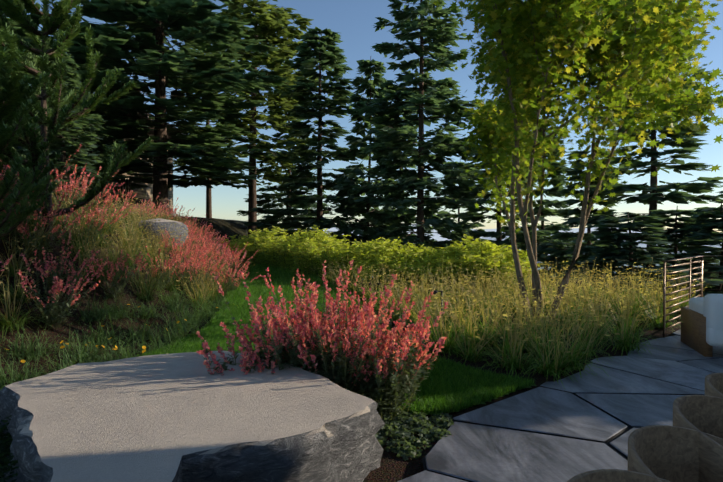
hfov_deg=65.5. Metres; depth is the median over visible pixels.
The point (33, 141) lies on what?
young pine tree
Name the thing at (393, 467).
ground
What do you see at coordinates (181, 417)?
slab rock
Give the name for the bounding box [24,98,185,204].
house roof and deck
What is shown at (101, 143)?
tree
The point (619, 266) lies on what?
hills
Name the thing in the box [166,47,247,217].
tree
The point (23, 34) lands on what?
tree
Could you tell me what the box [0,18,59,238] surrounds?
young pine tree
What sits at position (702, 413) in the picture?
dining chair
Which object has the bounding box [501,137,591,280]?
tree
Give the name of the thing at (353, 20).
sky
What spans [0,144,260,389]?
plant mound foliage
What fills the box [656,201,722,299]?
tree
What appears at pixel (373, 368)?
agastache plant
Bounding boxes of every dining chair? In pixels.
[567,469,670,481]
[628,425,722,481]
[673,395,722,481]
[705,373,722,397]
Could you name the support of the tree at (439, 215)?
on the ground at (393, 467)
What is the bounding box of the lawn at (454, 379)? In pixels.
[133,263,536,414]
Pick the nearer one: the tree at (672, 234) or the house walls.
the tree at (672, 234)
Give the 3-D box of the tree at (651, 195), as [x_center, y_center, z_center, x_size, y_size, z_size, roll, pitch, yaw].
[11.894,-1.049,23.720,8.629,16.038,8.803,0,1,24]
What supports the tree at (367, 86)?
on the ground at (393, 467)
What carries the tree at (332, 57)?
on the ground at (393, 467)
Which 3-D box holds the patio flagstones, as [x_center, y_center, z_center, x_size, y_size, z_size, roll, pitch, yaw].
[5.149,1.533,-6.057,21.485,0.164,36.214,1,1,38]
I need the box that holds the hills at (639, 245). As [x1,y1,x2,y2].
[356,236,721,257]
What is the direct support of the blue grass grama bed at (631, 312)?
on the ground at (393, 467)
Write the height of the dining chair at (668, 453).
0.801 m
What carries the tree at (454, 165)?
on the ground at (393, 467)
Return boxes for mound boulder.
[131,218,188,246]
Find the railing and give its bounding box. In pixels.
[662,256,722,336]
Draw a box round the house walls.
[57,125,172,215]
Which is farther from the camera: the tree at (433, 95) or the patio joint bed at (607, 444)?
the tree at (433, 95)
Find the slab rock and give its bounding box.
[0,351,384,481]
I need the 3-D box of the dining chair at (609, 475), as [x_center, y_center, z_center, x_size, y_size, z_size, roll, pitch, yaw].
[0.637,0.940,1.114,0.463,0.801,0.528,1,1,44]
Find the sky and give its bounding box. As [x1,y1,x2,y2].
[7,0,722,232]
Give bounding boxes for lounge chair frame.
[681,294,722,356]
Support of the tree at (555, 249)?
on the ground at (393, 467)
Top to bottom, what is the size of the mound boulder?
0.700 m
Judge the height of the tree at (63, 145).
6.455 m
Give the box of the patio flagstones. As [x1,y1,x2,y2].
[398,329,722,481]
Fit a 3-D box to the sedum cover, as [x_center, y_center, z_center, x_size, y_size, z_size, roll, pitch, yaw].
[0.310,1.291,3.851,0.719,0.083,0.892,0,1,1]
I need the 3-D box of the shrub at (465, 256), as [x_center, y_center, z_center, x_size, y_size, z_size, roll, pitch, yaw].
[1.697,0.471,11.782,3.767,1.239,1.920,0,1,27]
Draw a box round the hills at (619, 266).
[362,259,719,278]
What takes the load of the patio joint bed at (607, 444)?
on the ground at (393, 467)
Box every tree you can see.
[0,0,152,244]
[0,2,105,184]
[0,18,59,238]
[12,53,116,205]
[19,0,289,211]
[57,87,131,210]
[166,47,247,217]
[188,0,323,238]
[237,73,327,237]
[243,27,385,245]
[328,58,414,279]
[333,0,496,281]
[357,110,448,247]
[432,156,484,269]
[433,0,722,322]
[453,101,567,279]
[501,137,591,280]
[525,145,645,280]
[553,26,722,289]
[570,213,722,299]
[617,206,722,295]
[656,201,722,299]
[709,186,722,271]
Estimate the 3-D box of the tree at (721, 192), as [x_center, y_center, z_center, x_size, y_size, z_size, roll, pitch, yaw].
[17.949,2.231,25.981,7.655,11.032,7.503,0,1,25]
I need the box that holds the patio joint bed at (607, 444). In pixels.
[422,334,673,470]
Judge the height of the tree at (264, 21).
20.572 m
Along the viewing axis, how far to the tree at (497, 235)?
29.19 m
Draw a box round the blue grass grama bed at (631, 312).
[305,251,711,388]
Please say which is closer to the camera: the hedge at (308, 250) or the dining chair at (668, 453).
the dining chair at (668, 453)
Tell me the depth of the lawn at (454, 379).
6.24 m
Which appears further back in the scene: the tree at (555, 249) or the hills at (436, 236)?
the hills at (436, 236)
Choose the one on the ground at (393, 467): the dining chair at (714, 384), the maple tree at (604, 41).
the maple tree at (604, 41)
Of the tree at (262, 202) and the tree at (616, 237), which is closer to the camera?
the tree at (616, 237)
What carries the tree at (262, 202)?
on the ground at (393, 467)
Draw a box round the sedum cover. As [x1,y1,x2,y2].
[375,411,453,460]
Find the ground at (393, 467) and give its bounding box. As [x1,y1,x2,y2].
[0,206,680,481]
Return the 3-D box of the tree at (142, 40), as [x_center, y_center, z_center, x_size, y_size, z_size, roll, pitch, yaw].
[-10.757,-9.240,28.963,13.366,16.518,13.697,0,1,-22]
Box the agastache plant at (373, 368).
[196,260,448,420]
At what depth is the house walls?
36.88 m
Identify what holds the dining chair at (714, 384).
on the patio flagstones
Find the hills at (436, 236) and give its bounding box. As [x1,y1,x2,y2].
[294,225,679,240]

